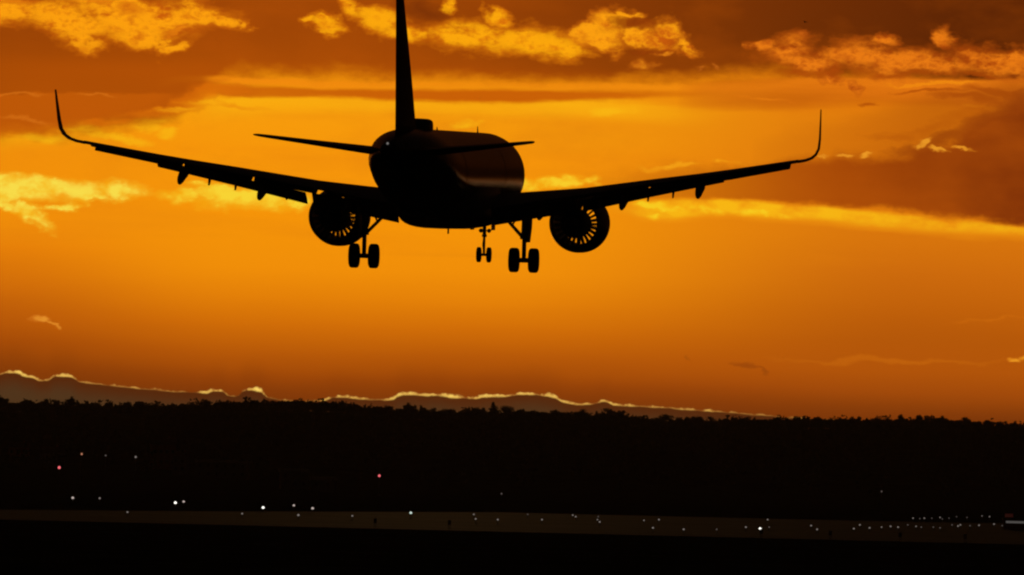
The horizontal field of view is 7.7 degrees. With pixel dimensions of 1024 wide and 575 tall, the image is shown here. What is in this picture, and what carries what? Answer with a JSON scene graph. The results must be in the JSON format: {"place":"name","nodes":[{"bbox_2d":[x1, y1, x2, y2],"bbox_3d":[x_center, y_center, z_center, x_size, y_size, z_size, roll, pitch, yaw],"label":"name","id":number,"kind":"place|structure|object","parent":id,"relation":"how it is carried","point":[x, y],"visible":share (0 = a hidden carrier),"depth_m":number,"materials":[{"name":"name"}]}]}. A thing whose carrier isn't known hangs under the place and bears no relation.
{"place":"outdoors","nodes":[
{"label":"outdoors","id":0,"kind":"place"},
{"bbox_2d":[55,0,821,272],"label":"airliner","id":1,"kind":"object","parent":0,"point":[424,174],"visible":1,"depth_m":355.93,"materials":[{"name":"paint"}]},
{"bbox_2d":[430,146,449,186],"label":"cabin door","id":2,"kind":"structure","parent":1,"relation":"in","point":[443,177],"depth_m":342.37,"materials":[{"name":"paint"}]},
{"bbox_2d":[462,152,468,186],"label":"cabin door","id":3,"kind":"structure","parent":1,"relation":"in","point":[462,152],"depth_m":348.70,"materials":[{"name":"paint"}]},
{"bbox_2d":[499,149,507,186],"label":"cabin door","id":4,"kind":"structure","parent":1,"relation":"in","point":[499,149],"depth_m":365.17,"materials":[{"name":"paint"}]},
{"bbox_2d":[515,149,524,186],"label":"cabin door","id":5,"kind":"structure","parent":1,"relation":"in","point":[515,149],"depth_m":373.19,"materials":[{"name":"paint"}]},
{"bbox_2d":[0,487,1003,511],"bbox_3d":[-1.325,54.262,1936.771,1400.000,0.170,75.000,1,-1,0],"label":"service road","id":6,"kind":"structure","parent":0,"point":[505,499],"depth_m":1936.74,"materials":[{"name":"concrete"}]},
{"bbox_2d":[0,411,1023,574],"bbox_3d":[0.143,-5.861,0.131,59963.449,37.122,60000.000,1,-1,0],"label":"ground","id":7,"kind":"structure","parent":0,"point":[35,547],"depth_m":1874.95,"materials":[{"name":"black plant"}]},
{"bbox_2d":[8,441,30,456],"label":"building","id":8,"kind":"structure","parent":7,"relation":"on","point":[14,447],"depth_m":3195.98,"materials":[{"name":"black brick"}]},
{"bbox_2d":[39,445,65,462],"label":"building","id":9,"kind":"structure","parent":7,"relation":"on","point":[45,451],"depth_m":3096.90,"materials":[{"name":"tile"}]},
{"bbox_2d":[149,437,176,468],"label":"building","id":10,"kind":"structure","parent":7,"relation":"on","point":[164,448],"depth_m":2995.42,"materials":[{"name":"brick"}]},
{"bbox_2d":[172,450,189,474],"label":"building","id":11,"kind":"structure","parent":7,"relation":"on","point":[180,463],"depth_m":2896.34,"materials":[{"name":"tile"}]},
{"bbox_2d":[195,459,249,479],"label":"building","id":12,"kind":"structure","parent":7,"relation":"on","point":[223,469],"depth_m":2794.11,"materials":[{"name":"black metal"}]},
{"bbox_2d":[278,469,308,489],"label":"building","id":13,"kind":"structure","parent":7,"relation":"on","point":[293,478],"depth_m":2495.64,"materials":[{"name":"black glass"}]},
{"bbox_2d":[310,477,336,491],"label":"building","id":14,"kind":"structure","parent":7,"relation":"on","point":[323,484],"depth_m":2346.17,"materials":[{"name":"black glass"}]},
{"bbox_2d":[402,402,411,410],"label":"leafy tree","id":15,"kind":"object","parent":7,"relation":"on","point":[407,406],"visible":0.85,"depth_m":4443.65,"materials":[{"name":"black plant"}]},
{"bbox_2d":[488,402,495,412],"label":"conifer tree","id":16,"kind":"object","parent":7,"relation":"on","point":[493,407],"visible":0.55,"depth_m":4433.69,"materials":[{"name":"black plant"}]},
{"bbox_2d":[499,405,511,411],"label":"bare tree","id":17,"kind":"object","parent":7,"relation":"on","point":[504,407],"visible":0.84,"depth_m":4440.00,"materials":[{"name":"black plant"}]},
{"bbox_2d":[0,396,1023,495],"bbox_3d":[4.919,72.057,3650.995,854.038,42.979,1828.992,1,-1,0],"label":"woodland","id":18,"kind":"object","parent":7,"relation":"on","point":[840,425],"visible":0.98,"depth_m":3564.83,"materials":[{"name":"black plant"}]},
{"bbox_2d":[0,510,1023,543],"bbox_3d":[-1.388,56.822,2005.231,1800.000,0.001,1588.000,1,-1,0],"label":"runway","id":19,"kind":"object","parent":7,"relation":"on","point":[986,533],"visible":0.9,"depth_m":1366.42,"materials":[{"name":"black asphalt"}]},
{"bbox_2d":[17,519,1004,543],"bbox_3d":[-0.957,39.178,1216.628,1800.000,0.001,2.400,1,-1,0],"label":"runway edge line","id":20,"kind":"object","parent":19,"relation":"on","point":[508,531],"visible":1,"depth_m":1216.63,"materials":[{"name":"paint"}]},
{"bbox_2d":[1002,514,1023,529],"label":"airfield hut","id":21,"kind":"object","parent":19,"relation":"on","point":[1013,523],"visible":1,"depth_m":1497.86,"materials":[{"name":"black brick"}]},
{"bbox_2d":[1005,520,1023,523],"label":"window","id":22,"kind":"structure","parent":21,"relation":"in","point":[1006,521],"depth_m":1497.76,"materials":[{"name":"glass"}]},
{"bbox_2d":[603,408,613,415],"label":"bare tree","id":23,"kind":"object","parent":7,"relation":"on","point":[610,412],"visible":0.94,"depth_m":4432.02,"materials":[{"name":"black plant"}]},
{"bbox_2d":[608,410,626,415],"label":"bare tree","id":24,"kind":"object","parent":7,"relation":"on","point":[619,413],"visible":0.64,"depth_m":4438.21,"materials":[{"name":"black plant"}]},
{"bbox_2d":[658,414,674,420],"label":"bare tree","id":25,"kind":"object","parent":7,"relation":"on","point":[665,417],"visible":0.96,"depth_m":4444.44,"materials":[{"name":"plant"}]},
{"bbox_2d":[684,416,694,422],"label":"bare tree","id":26,"kind":"object","parent":7,"relation":"on","point":[688,419],"visible":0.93,"depth_m":4437.89,"materials":[{"name":"plant"}]},
{"bbox_2d":[695,415,703,421],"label":"leafy tree","id":27,"kind":"object","parent":7,"relation":"on","point":[697,418],"visible":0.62,"depth_m":4472.12,"materials":[{"name":"black plant"}]},
{"bbox_2d":[937,416,945,421],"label":"leafy tree","id":28,"kind":"object","parent":7,"relation":"on","point":[941,418],"visible":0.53,"depth_m":4434.23,"materials":[{"name":"black plant"}]},
{"bbox_2d":[0,0,1023,428],"label":"sky","id":29,"kind":"structure","parent":0,"point":[881,272],"materials":[{"name":"orange"}]}
]}

